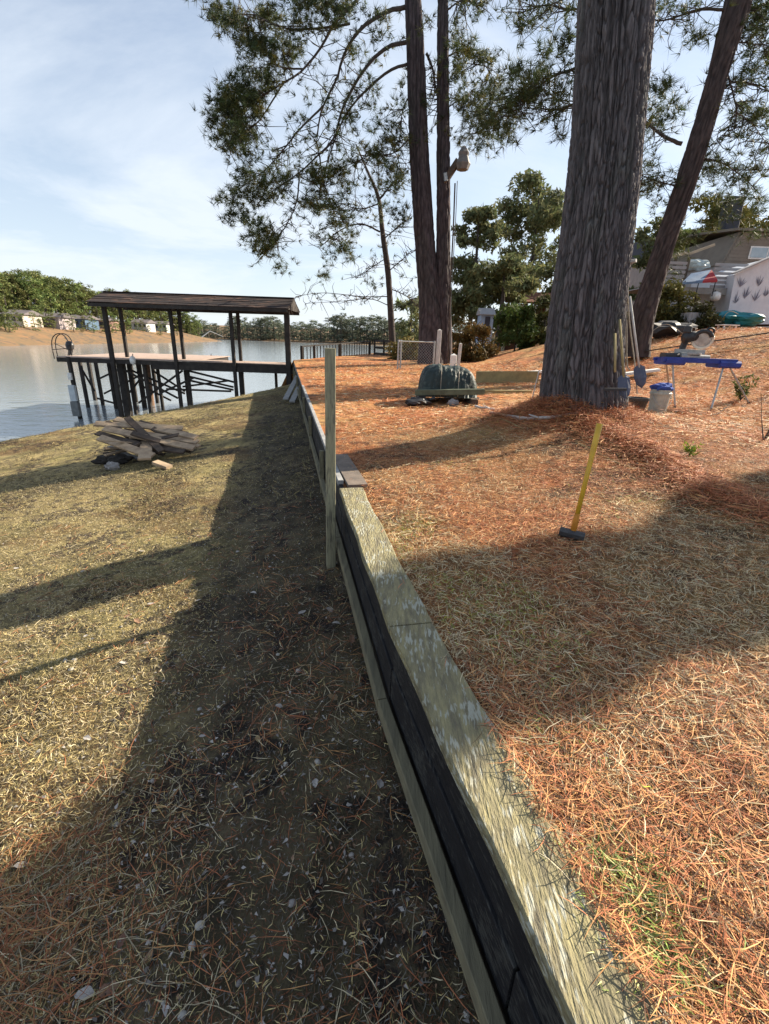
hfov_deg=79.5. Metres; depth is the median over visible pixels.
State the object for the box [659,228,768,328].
house
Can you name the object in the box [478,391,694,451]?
pine straw
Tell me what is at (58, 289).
pine tree
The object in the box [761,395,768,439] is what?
seedling
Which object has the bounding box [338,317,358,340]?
distant tree
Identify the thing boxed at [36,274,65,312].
pine tree
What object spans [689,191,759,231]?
broadleaf tree
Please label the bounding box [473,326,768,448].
pine straw
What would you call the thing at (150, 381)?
wooden mooring
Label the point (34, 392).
lake water
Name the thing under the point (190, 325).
young pine
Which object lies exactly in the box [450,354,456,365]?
stub post
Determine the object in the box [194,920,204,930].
pebble
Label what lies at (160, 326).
house
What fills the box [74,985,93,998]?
fallen leaf
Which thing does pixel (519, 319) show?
shrub
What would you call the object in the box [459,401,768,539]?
pine straw
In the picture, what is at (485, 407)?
fallen branch
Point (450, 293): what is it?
cable conduit
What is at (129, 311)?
pine tree
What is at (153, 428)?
scrap plank
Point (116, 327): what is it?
young pine
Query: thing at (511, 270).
pine tree
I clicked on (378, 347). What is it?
plank fence
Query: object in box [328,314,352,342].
distant tree
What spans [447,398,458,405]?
grey rock
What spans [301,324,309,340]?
distant tree
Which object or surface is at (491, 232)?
pine tree
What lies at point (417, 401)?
black bag
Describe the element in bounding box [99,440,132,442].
scrap strip
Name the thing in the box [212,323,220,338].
distant tree
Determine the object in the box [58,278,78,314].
pine tree
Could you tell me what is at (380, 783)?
fallen leaf
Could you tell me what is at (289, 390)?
leaning board
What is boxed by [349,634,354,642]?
fallen leaf
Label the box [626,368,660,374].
white sheet
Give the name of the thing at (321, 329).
distant tree
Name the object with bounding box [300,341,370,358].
wooden railing
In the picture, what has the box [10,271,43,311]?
pine tree
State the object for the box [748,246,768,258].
window
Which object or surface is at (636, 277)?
neighbour house
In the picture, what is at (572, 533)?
sledgehammer
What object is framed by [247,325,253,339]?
distant tree
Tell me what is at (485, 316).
blue shed
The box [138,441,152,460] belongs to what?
scrap plank
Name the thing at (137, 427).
scrap plank
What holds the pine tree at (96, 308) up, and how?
on the bank
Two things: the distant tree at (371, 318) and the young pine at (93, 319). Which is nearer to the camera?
the young pine at (93, 319)
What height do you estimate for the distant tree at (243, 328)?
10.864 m
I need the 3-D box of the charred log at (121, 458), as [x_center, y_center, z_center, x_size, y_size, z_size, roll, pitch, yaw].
[-4.751,-0.943,8.308,0.399,0.219,0.327,10,22,21]
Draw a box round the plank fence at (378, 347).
[374,339,406,355]
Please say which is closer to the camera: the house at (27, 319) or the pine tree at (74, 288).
the house at (27, 319)
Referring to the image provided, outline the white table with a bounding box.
[715,324,739,329]
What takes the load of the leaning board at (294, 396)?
on the retaining wall
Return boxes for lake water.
[0,339,411,440]
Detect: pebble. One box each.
[177,1010,186,1020]
[188,941,195,950]
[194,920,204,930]
[235,979,241,986]
[288,899,295,907]
[463,1009,469,1018]
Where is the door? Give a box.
[485,317,489,326]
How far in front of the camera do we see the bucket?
7.67 m
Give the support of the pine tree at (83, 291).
on the bank
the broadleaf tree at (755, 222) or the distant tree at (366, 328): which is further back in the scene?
the distant tree at (366, 328)
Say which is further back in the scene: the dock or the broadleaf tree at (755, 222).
the broadleaf tree at (755, 222)
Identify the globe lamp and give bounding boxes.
[710,290,720,300]
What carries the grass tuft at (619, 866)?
on the ground at (524, 357)
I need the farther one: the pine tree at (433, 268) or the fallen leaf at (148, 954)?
the pine tree at (433, 268)
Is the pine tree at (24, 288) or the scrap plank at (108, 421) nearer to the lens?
the scrap plank at (108, 421)
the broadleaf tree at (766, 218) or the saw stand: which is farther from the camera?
the broadleaf tree at (766, 218)
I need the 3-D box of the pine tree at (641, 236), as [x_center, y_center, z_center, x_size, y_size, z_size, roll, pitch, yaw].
[16.482,-14.024,28.639,3.070,7.570,4.059,18,26,36]
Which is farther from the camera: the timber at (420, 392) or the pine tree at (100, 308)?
the pine tree at (100, 308)
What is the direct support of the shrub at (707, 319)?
on the ground at (524, 357)
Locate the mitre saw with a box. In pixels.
[674,325,714,357]
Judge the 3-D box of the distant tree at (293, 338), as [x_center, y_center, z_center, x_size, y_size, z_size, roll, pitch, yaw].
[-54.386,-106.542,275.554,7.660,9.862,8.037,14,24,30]
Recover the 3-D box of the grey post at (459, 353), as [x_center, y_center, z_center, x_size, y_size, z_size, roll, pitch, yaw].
[2.672,-5.471,16.605,0.132,1.134,0.104,2,21,0]
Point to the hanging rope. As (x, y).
(632, 261)
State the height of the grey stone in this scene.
0.190 m
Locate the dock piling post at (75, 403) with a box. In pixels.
[66,357,81,418]
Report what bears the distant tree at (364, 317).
on the shore
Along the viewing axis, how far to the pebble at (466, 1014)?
1.25 m
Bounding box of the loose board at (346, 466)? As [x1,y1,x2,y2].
[336,454,367,487]
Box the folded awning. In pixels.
[682,270,717,295]
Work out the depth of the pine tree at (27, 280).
139.01 m
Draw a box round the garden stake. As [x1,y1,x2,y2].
[531,370,541,398]
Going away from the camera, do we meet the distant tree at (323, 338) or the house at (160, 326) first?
the house at (160, 326)
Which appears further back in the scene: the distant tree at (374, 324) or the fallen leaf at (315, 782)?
the distant tree at (374, 324)
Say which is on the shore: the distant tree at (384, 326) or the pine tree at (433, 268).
the distant tree at (384, 326)
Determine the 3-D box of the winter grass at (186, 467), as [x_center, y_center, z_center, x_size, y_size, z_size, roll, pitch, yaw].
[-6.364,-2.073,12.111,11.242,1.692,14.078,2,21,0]
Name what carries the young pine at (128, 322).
on the bank
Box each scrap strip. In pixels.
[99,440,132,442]
[103,447,120,449]
[104,450,126,455]
[107,446,137,459]
[118,433,178,448]
[152,450,165,455]
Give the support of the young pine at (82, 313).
on the bank
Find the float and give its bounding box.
[130,354,135,364]
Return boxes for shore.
[124,323,494,347]
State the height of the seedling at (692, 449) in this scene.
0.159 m
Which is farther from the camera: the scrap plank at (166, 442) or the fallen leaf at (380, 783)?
the scrap plank at (166, 442)
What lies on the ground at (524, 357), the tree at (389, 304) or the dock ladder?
the tree at (389, 304)
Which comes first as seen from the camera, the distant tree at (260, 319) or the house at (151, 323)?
the house at (151, 323)
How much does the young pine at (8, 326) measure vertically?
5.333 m
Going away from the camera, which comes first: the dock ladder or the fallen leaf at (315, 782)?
the fallen leaf at (315, 782)
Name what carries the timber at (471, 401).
on the ground at (524, 357)
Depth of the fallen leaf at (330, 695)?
2.40 m
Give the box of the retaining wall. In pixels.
[293,363,673,1023]
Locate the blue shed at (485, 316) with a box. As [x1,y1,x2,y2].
[476,308,495,347]
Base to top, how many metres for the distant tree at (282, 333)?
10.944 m
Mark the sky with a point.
(109, 177)
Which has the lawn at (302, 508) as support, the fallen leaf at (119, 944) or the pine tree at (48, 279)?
the fallen leaf at (119, 944)
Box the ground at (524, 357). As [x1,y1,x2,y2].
[282,329,768,1023]
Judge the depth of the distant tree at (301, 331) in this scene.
295.52 m
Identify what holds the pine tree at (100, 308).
on the bank
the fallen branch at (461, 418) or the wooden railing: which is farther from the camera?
the wooden railing
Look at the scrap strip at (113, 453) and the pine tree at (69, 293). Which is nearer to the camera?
the scrap strip at (113, 453)
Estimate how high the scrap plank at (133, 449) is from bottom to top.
0.309 m
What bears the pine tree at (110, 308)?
on the bank
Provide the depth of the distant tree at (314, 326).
280.50 m
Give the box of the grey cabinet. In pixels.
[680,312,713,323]
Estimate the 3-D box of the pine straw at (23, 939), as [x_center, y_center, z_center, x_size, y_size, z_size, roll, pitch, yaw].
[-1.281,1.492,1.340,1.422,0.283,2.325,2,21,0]
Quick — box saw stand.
[653,352,750,408]
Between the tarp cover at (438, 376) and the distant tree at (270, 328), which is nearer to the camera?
the tarp cover at (438, 376)
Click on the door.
(487, 319)
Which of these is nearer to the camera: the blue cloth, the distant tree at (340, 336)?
the blue cloth
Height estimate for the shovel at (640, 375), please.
1.002 m
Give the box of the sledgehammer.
[558,423,602,540]
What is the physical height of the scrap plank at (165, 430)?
0.270 m
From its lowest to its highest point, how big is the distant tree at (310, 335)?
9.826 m
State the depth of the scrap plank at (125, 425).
8.65 m
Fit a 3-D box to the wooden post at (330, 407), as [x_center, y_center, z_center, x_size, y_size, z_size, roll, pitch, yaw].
[-0.408,-0.223,3.508,0.078,1.923,0.072,-2,21,-12]
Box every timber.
[415,389,484,395]
[463,398,477,405]
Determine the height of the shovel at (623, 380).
0.832 m
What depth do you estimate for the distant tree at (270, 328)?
283.96 m
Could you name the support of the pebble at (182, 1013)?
on the lawn at (302, 508)
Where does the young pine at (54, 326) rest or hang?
on the bank
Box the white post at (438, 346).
[435,329,441,363]
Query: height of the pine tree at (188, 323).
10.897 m
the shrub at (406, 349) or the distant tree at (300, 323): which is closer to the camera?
the shrub at (406, 349)
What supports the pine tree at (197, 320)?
on the bank
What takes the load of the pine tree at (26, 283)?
on the bank
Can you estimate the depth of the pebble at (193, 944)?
1.50 m
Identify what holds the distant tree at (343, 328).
on the shore
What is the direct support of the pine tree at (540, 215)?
on the ground at (524, 357)
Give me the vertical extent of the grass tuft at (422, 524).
0.065 m
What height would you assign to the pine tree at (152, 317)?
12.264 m
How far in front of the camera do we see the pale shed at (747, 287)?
18.48 m
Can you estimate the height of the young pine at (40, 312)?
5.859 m
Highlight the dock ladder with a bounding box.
[51,333,72,358]
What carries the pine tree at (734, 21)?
on the ground at (524, 357)
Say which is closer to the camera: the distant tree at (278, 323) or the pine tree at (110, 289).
the pine tree at (110, 289)
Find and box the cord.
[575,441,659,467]
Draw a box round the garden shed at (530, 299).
[498,292,550,350]
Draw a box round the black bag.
[405,396,435,406]
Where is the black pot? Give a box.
[628,396,649,411]
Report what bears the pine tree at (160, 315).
on the bank
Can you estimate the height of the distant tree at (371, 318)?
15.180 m
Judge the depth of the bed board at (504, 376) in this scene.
12.14 m
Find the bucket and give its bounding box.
[648,389,672,412]
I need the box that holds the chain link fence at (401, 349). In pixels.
[397,340,435,369]
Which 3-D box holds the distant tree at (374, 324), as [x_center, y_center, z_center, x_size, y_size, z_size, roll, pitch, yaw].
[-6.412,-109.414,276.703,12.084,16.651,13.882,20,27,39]
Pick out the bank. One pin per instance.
(21, 336)
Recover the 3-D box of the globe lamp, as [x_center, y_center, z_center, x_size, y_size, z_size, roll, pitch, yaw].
[13.424,-8.771,18.750,0.400,0.420,0.390,2,21,0]
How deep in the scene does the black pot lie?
7.31 m
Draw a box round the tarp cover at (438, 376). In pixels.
[417,363,478,398]
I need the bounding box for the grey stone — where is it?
[104,461,119,470]
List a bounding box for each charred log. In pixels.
[91,455,113,463]
[107,453,134,464]
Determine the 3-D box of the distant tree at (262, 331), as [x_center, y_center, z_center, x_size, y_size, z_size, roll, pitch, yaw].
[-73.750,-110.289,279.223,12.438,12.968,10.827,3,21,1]
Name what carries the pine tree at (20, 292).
on the bank
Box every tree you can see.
[0,272,17,319]
[0,273,18,312]
[1,271,30,309]
[5,274,28,309]
[6,275,32,309]
[9,268,39,303]
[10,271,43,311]
[17,275,50,312]
[22,269,50,312]
[32,277,61,312]
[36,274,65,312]
[41,276,66,312]
[50,279,76,311]
[51,283,76,314]
[52,279,76,313]
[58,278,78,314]
[65,282,90,314]
[70,284,92,312]
[71,281,92,305]
[77,290,93,315]
[84,290,101,314]
[89,294,101,317]
[92,291,111,315]
[104,287,117,316]
[108,307,119,324]
[115,311,135,326]
[118,310,137,321]
[132,310,145,318]
[147,311,159,320]
[155,311,168,320]
[172,312,183,329]
[183,0,523,364]
[184,314,193,333]
[186,313,199,330]
[192,321,201,334]
[193,319,202,336]
[197,319,205,337]
[202,320,214,337]
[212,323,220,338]
[226,315,242,338]
[233,317,243,338]
[236,321,247,338]
[241,317,254,339]
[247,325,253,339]
[248,320,256,338]
[251,322,264,339]
[253,318,268,339]
[256,320,270,339]
[261,317,272,339]
[262,316,277,338]
[265,316,283,339]
[273,319,283,339]
[280,323,284,340]
[290,325,299,340]
[295,144,418,344]
[295,322,305,339]
[298,321,306,339]
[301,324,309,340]
[305,325,317,341]
[311,321,317,340]
[315,323,324,339]
[316,324,324,341]
[321,317,335,339]
[323,323,333,340]
[327,314,343,341]
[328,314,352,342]
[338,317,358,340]
[338,318,348,341]
[347,321,356,341]
[354,319,367,342]
[355,316,369,338]
[359,318,375,342]
[365,315,382,342]
[365,317,374,340]
[374,316,386,339]
[374,320,387,343]
[379,319,396,343]
[393,297,418,339]
[450,202,511,344]
[463,252,540,348]
[464,0,576,152]
[493,166,564,304]
[538,0,655,417]
[625,0,768,356]
[627,216,682,321]
[633,226,700,300]
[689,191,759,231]
[747,208,760,227]
[757,216,768,227]
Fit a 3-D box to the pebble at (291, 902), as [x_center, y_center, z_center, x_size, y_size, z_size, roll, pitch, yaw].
[-0.315,1.330,1.573,0.030,0.017,0.026,-3,21,-14]
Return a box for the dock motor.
[64,337,73,355]
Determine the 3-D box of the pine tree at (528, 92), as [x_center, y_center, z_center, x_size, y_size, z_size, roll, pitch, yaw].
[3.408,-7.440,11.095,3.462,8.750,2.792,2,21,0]
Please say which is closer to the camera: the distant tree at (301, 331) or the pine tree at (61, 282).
the pine tree at (61, 282)
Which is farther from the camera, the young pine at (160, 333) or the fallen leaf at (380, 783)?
the young pine at (160, 333)
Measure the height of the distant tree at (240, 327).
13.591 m
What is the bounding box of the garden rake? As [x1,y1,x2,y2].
[603,333,626,397]
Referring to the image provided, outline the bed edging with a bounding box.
[485,390,531,393]
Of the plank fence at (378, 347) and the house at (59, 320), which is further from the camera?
the house at (59, 320)
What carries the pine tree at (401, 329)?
on the ground at (524, 357)
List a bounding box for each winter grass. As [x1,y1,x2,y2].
[0,385,315,529]
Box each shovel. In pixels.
[618,319,630,398]
[629,296,646,387]
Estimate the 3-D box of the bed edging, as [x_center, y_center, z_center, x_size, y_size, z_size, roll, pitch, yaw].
[2.691,-2.653,10.239,1.145,0.113,0.090,0,21,-5]
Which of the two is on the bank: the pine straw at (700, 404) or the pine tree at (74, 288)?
the pine tree at (74, 288)
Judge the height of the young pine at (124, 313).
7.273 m
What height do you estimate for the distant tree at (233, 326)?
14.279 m
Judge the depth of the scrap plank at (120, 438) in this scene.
8.29 m
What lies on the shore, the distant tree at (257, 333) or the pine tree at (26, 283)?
the distant tree at (257, 333)
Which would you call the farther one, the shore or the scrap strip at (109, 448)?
the shore
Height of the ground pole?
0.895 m
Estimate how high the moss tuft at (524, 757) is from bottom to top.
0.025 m
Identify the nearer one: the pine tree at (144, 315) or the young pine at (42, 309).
the young pine at (42, 309)
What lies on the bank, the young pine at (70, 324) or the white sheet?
the young pine at (70, 324)
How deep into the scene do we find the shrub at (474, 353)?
20.17 m
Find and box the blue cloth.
[650,383,673,390]
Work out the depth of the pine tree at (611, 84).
4.91 m
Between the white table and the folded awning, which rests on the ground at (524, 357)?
the white table
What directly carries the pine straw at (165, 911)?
on the lawn at (302, 508)
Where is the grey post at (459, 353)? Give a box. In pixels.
[457,343,461,365]
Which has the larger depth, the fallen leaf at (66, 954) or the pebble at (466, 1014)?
the fallen leaf at (66, 954)
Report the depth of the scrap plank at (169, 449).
8.19 m
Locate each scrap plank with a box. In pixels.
[93,421,182,430]
[94,431,141,445]
[96,435,155,457]
[101,425,195,450]
[106,420,141,441]
[113,417,198,439]
[124,416,164,452]
[124,428,199,443]
[130,431,191,453]
[137,445,186,453]
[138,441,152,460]
[151,426,167,434]
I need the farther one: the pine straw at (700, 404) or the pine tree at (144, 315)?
the pine tree at (144, 315)
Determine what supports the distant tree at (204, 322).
on the shore
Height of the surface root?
0.221 m
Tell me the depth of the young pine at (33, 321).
115.41 m
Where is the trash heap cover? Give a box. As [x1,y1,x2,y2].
[652,321,697,338]
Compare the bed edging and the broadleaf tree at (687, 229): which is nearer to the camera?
the bed edging
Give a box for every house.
[0,310,43,327]
[38,312,75,329]
[73,315,99,329]
[98,317,118,328]
[131,319,155,331]
[154,321,174,332]
[627,236,652,311]
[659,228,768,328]
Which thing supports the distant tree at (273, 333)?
on the shore
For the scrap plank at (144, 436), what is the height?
0.391 m
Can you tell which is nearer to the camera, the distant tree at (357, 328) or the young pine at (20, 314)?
the young pine at (20, 314)
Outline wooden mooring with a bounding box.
[147,365,154,405]
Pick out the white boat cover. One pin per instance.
(697, 264)
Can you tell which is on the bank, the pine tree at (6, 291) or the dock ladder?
the pine tree at (6, 291)
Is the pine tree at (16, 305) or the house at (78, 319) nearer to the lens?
the pine tree at (16, 305)
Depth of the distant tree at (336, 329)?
274.63 m
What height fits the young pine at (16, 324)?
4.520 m
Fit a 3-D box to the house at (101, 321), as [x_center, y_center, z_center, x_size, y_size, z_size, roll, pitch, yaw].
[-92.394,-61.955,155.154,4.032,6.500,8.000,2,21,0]
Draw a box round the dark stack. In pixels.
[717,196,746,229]
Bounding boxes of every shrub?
[384,334,418,360]
[452,317,500,361]
[493,301,540,350]
[525,292,550,347]
[654,277,700,322]
[667,300,724,329]
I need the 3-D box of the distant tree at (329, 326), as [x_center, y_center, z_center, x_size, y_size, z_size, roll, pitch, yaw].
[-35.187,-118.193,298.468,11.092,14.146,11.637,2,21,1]
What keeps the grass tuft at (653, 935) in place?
on the ground at (524, 357)
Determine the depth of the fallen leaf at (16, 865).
1.81 m
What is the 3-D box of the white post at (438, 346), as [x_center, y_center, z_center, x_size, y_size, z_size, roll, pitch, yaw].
[1.949,-5.800,16.812,0.156,1.591,0.156,2,21,0]
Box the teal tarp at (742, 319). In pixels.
[715,310,764,328]
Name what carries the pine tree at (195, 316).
on the bank
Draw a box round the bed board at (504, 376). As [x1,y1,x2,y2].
[475,371,538,382]
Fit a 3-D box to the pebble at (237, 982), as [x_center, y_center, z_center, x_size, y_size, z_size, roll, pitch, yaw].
[-0.443,1.432,1.405,0.016,0.013,0.020,17,25,35]
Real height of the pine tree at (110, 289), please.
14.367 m
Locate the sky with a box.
[0,0,768,332]
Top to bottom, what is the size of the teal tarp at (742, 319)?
0.657 m
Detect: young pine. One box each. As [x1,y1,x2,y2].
[0,296,13,330]
[0,308,17,332]
[10,309,23,328]
[18,313,27,327]
[28,312,40,330]
[31,304,44,324]
[39,301,52,327]
[48,313,56,328]
[65,309,79,330]
[78,311,90,330]
[88,315,97,331]
[110,315,119,330]
[116,310,129,328]
[125,319,133,333]
[156,321,162,334]
[186,319,194,333]
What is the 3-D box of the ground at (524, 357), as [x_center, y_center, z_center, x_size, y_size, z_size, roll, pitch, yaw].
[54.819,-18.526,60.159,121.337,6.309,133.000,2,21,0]
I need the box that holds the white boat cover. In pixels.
[683,259,710,270]
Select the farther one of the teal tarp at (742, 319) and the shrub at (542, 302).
the shrub at (542, 302)
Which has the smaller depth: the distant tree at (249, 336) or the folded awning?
the folded awning
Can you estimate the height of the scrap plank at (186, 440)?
0.176 m
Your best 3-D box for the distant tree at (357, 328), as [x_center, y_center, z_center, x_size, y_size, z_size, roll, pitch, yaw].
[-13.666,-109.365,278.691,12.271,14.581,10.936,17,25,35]
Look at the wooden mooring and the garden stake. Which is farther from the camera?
the wooden mooring
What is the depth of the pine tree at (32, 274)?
134.82 m
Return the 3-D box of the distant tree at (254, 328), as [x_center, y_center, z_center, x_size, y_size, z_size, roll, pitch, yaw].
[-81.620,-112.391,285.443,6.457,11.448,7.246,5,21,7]
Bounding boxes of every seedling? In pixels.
[682,440,704,456]
[731,372,759,400]
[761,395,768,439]
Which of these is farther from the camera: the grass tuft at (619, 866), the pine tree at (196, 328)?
the pine tree at (196, 328)
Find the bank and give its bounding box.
[0,325,218,345]
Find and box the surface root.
[490,411,576,419]
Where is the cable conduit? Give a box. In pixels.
[447,181,457,364]
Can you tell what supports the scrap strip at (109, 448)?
on the lawn at (302, 508)
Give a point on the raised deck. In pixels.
(722, 289)
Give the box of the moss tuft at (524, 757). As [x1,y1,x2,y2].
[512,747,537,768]
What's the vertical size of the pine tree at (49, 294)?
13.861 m
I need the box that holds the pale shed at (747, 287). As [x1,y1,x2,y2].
[688,257,768,326]
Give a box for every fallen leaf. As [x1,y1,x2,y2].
[12,861,28,867]
[64,942,77,956]
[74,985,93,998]
[97,980,118,996]
[116,933,125,948]
[143,950,152,961]
[312,778,317,787]
[327,693,337,699]
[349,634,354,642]
[377,778,383,787]
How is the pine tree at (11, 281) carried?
on the bank
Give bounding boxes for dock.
[56,291,299,417]
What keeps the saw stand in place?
on the ground at (524, 357)
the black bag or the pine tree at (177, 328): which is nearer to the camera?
the black bag
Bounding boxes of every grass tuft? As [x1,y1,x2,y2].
[384,508,456,537]
[539,808,708,961]
[573,868,739,1023]
[693,825,734,863]
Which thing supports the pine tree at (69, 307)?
on the bank
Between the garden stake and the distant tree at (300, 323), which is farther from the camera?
the distant tree at (300, 323)
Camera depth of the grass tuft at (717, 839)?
1.18 m
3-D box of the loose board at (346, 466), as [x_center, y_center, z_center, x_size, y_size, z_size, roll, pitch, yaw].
[-0.351,-0.408,4.407,0.170,0.040,1.055,-3,21,-14]
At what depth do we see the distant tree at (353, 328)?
275.12 m
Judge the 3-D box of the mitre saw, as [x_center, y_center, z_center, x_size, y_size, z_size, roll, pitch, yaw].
[5.490,-3.009,8.188,0.542,0.555,0.360,2,21,0]
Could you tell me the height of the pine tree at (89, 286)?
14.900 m
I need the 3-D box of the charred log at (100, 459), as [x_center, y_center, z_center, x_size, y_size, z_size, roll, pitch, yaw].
[-5.058,-0.955,8.425,0.494,0.207,0.292,2,21,0]
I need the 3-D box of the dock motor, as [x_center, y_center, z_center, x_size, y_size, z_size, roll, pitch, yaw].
[-14.852,-7.770,21.847,0.360,0.923,0.342,2,21,0]
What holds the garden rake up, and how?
on the ground at (524, 357)
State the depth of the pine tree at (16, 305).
126.53 m
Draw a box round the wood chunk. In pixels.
[152,460,171,469]
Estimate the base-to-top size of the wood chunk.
0.108 m
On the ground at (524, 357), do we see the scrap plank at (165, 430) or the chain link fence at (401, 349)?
the chain link fence at (401, 349)
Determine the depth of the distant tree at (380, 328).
282.21 m
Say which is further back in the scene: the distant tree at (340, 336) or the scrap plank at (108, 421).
the distant tree at (340, 336)
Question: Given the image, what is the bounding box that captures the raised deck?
[629,243,748,310]
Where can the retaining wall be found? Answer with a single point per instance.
(525, 943)
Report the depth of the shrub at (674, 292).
17.63 m
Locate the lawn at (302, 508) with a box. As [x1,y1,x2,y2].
[0,384,479,1023]
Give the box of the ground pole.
[645,332,768,351]
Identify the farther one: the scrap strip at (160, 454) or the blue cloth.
the scrap strip at (160, 454)
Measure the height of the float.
0.482 m
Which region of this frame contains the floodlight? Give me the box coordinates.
[443,145,469,182]
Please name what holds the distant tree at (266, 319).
on the shore
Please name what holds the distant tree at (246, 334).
on the shore
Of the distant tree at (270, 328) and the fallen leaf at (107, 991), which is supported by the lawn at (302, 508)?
the fallen leaf at (107, 991)
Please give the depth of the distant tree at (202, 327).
274.77 m
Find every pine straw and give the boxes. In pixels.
[0,499,475,1023]
[0,712,257,1023]
[300,359,764,433]
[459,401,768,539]
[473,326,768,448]
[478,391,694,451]
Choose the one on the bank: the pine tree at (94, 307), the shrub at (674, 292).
the pine tree at (94, 307)
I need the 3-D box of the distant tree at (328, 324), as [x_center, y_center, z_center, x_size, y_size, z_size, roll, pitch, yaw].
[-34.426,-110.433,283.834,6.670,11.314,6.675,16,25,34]
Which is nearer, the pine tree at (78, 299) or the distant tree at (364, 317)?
the pine tree at (78, 299)
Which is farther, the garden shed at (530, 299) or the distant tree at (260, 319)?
the distant tree at (260, 319)
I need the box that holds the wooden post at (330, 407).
[325,348,335,568]
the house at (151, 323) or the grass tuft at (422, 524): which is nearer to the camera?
the grass tuft at (422, 524)
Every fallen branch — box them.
[397,414,521,428]
[475,405,507,409]
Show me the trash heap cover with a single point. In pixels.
(664, 329)
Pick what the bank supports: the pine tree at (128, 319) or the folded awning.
the pine tree at (128, 319)
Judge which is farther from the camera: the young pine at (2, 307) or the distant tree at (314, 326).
the distant tree at (314, 326)
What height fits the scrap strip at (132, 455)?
0.159 m
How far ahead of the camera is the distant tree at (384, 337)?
274.88 m
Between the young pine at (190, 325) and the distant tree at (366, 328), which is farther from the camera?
the distant tree at (366, 328)
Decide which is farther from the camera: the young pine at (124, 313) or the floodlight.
the young pine at (124, 313)
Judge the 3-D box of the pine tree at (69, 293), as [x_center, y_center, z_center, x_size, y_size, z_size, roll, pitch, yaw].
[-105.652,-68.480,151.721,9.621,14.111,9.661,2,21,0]
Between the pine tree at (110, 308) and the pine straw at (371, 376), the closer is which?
the pine straw at (371, 376)
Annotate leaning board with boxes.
[283,375,295,399]
[289,387,298,401]
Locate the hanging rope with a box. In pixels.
[625,259,637,393]

